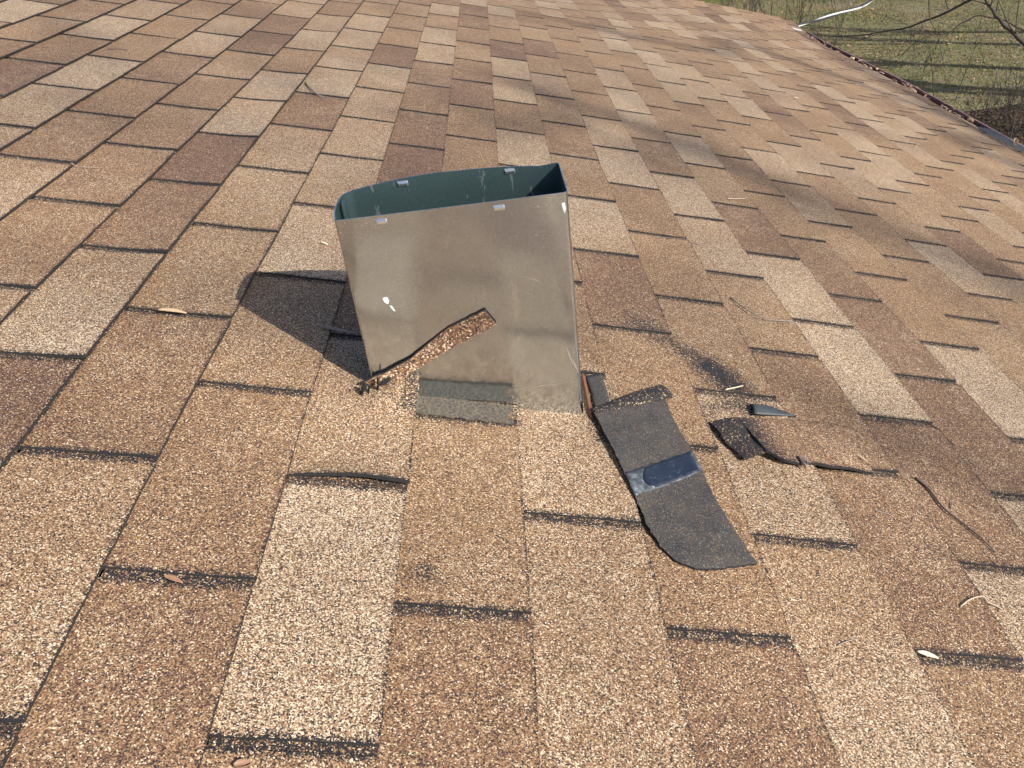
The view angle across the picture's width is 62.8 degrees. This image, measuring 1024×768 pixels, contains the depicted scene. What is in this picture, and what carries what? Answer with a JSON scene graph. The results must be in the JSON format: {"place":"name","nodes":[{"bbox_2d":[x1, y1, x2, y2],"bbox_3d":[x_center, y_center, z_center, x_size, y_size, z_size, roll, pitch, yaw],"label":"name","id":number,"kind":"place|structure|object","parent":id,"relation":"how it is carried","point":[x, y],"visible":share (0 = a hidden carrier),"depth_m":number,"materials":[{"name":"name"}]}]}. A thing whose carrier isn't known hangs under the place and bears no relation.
{"place":"outdoors","nodes":[
{"label":"outdoors","id":0,"kind":"place"},
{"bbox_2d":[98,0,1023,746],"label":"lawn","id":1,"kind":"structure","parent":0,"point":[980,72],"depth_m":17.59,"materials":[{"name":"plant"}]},
{"bbox_2d":[0,0,1023,767],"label":"house","id":2,"kind":"structure","parent":1,"relation":"on","point":[398,572],"depth_m":1.05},
{"bbox_2d":[158,308,186,313],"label":"leaf","id":3,"kind":"object","parent":2,"relation":"on","point":[172,310],"visible":1,"depth_m":1.11,"materials":[{"name":"beige plant"}]},
{"bbox_2d":[163,575,182,583],"bbox_3d":[-0.298,0.172,0.738,0.018,0.008,0.007,-6,32,2],"label":"leaf","id":4,"kind":"object","parent":2,"relation":"on","point":[173,578],"visible":1,"depth_m":0.74,"materials":[{"name":"plant"}]},
{"bbox_2d":[233,758,252,767],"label":"leaf","id":5,"kind":"object","parent":2,"relation":"on","point":[242,763],"visible":1,"depth_m":0.61,"materials":[{"name":"plant"}]},
{"bbox_2d":[305,82,323,96],"bbox_3d":[-0.517,-0.762,2.173,0.013,0.019,0.136,-22,35,-22],"label":"twig","id":6,"kind":"object","parent":2,"relation":"on","point":[313,90],"visible":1,"depth_m":2.15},
{"bbox_2d":[319,325,354,333],"bbox_3d":[-0.239,-0.073,1.142,0.048,0.016,0.010,-6,32,2],"label":"leaf","id":7,"kind":"object","parent":2,"relation":"on","point":[335,328],"visible":1,"depth_m":1.14,"materials":[{"name":"grey plant"}]},
{"bbox_2d":[359,309,495,395],"bbox_3d":[-0.104,-0.037,1.018,0.178,0.099,0.020,-10,32,-5],"label":"shingle strip","id":8,"kind":"object","parent":2,"relation":"on","point":[450,337],"visible":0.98,"depth_m":1.01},
{"bbox_2d":[334,163,583,413],"bbox_3d":[-0.048,-0.043,1.074,0.267,0.443,0.102,-6,32,2],"label":"metal duct","id":9,"kind":"object","parent":2,"relation":"attached to","point":[427,258],"visible":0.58,"depth_m":0.99,"materials":[{"name":"grey metal"}]},
{"bbox_2d":[581,374,756,570],"bbox_3d":[0.174,0.091,1.025,0.128,0.057,0.365,-9,32,-3],"label":"shingle flap","id":10,"kind":"object","parent":2,"relation":"on","point":[688,524],"visible":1,"depth_m":0.99,"materials":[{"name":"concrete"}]},
{"bbox_2d":[730,298,797,324],"bbox_3d":[0.440,-0.120,1.486,0.123,0.035,0.046,12,37,28],"label":"twig","id":11,"kind":"object","parent":2,"relation":"on","point":[758,315],"visible":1,"depth_m":1.47,"materials":[{"name":"brown wood"}]},
{"bbox_2d":[750,403,795,416],"bbox_3d":[0.368,0.039,1.182,0.065,0.025,0.029,-6,32,2],"label":"shingle chip","id":12,"kind":"object","parent":2,"relation":"on","point":[763,410],"visible":1,"depth_m":1.18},
{"bbox_2d":[708,417,872,473],"bbox_3d":[0.381,0.079,1.127,0.220,0.074,0.109,-10,32,-4],"label":"torn shingle","id":13,"kind":"object","parent":2,"relation":"on","point":[830,445],"visible":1,"depth_m":1.12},
{"bbox_2d":[799,455,807,469],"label":"leaf","id":14,"kind":"object","parent":13,"relation":"on","point":[804,462],"visible":1,"depth_m":1.07,"materials":[{"name":"grey plant"}]},
{"bbox_2d":[855,453,868,462],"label":"leaf","id":15,"kind":"object","parent":13,"relation":"on","point":[861,457],"visible":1,"depth_m":1.12,"materials":[{"name":"beige plant"}]},
{"bbox_2d":[797,0,872,26],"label":"power cable","id":16,"kind":"object","parent":2,"relation":"attached to","point":[836,13],"visible":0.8,"depth_m":6.76,"materials":[{"name":"white plastic"}]},
{"bbox_2d":[916,650,938,658],"bbox_3d":[0.415,0.271,0.838,0.021,0.009,0.008,-6,32,2],"label":"seed","id":17,"kind":"object","parent":2,"relation":"on","point":[926,653],"visible":1,"depth_m":0.84,"materials":[{"name":"beige plant"}]},
{"bbox_2d":[927,422,954,444],"bbox_3d":[0.635,0.073,1.239,0.003,0.013,0.051,-20,34,-19],"label":"twig","id":18,"kind":"object","parent":2,"relation":"on","point":[940,430],"visible":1,"depth_m":1.24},
{"bbox_2d":[915,477,995,551],"bbox_3d":[0.557,0.164,1.064,0.011,0.014,0.141,-14,33,-11],"label":"twig","id":19,"kind":"object","parent":2,"relation":"on","point":[942,506],"visible":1,"depth_m":1.06,"materials":[{"name":"brown wood"}]},
{"bbox_2d":[960,596,1002,609],"bbox_3d":[0.513,0.242,0.923,0.054,0.021,0.012,-11,32,-5],"label":"pine needle","id":20,"kind":"object","parent":2,"relation":"on","point":[965,602],"visible":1,"depth_m":0.93,"materials":[{"name":"plant"}]},
{"bbox_2d":[721,0,761,11],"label":"bare shrub","id":21,"kind":"object","parent":1,"relation":"on","point":[745,5],"visible":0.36,"depth_m":19.58,"materials":[{"name":"brown plant"}]},
{"bbox_2d":[748,0,772,15],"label":"bare shrub","id":22,"kind":"object","parent":1,"relation":"on","point":[754,1],"visible":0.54,"depth_m":18.05,"materials":[{"name":"brown plant"}]},
{"bbox_2d":[785,0,828,32],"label":"bare shrub","id":23,"kind":"object","parent":1,"relation":"on","point":[798,15],"visible":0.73,"depth_m":17.68,"materials":[{"name":"brown plant"}]},
{"bbox_2d":[809,0,858,48],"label":"bare shrub","id":24,"kind":"object","parent":1,"relation":"on","point":[833,19],"visible":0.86,"depth_m":17.32,"materials":[{"name":"brown plant"}]},
{"bbox_2d":[833,0,855,39],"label":"bare shrub","id":25,"kind":"object","parent":1,"relation":"on","point":[838,19],"visible":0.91,"depth_m":18.32,"materials":[{"name":"brown plant"}]},
{"bbox_2d":[696,0,1023,142],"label":"grass","id":26,"kind":"structure","parent":1,"relation":"on","point":[926,71],"depth_m":17.72,"materials":[{"name":"green plant"}]},
{"bbox_2d":[699,0,1023,143],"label":"fallen leaves","id":27,"kind":"object","parent":1,"relation":"on","point":[960,10],"visible":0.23,"depth_m":18.00,"materials":[{"name":"plant"}]},
{"bbox_2d":[903,13,938,79],"bbox_3d":[7.296,-6.010,15.008,0.501,1.176,0.882,4,34,18],"label":"bare shrub","id":28,"kind":"object","parent":1,"relation":"on","point":[928,58],"visible":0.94,"depth_m":14.99,"materials":[{"name":"brown plant"}]},
{"bbox_2d":[828,0,1023,70],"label":"overhanging tree","id":29,"kind":"object","parent":1,"relation":"on","point":[1014,33],"visible":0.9,"depth_m":7.20,"materials":[{"name":"brown plant"}]},
{"bbox_2d":[918,11,992,100],"bbox_3d":[7.136,-5.354,13.695,0.421,1.502,1.080,-29,38,-30],"label":"bare shrub","id":30,"kind":"object","parent":1,"relation":"on","point":[954,56],"visible":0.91,"depth_m":13.71,"materials":[{"name":"brown plant"}]},
{"bbox_2d":[959,65,1023,138],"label":"bare shrub","id":31,"kind":"object","parent":1,"relation":"on","point":[1022,123],"visible":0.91,"depth_m":11.97,"materials":[{"name":"brown plant"}]},
{"bbox_2d":[964,104,1023,144],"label":"leaf litter","id":32,"kind":"object","parent":1,"relation":"on","point":[996,114],"visible":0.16,"depth_m":12.97,"materials":[{"name":"brown plant"}]},
{"bbox_2d":[981,65,1023,137],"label":"bare shrub","id":33,"kind":"object","parent":1,"relation":"on","point":[1009,107],"visible":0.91,"depth_m":12.07,"materials":[{"name":"brown plant"}]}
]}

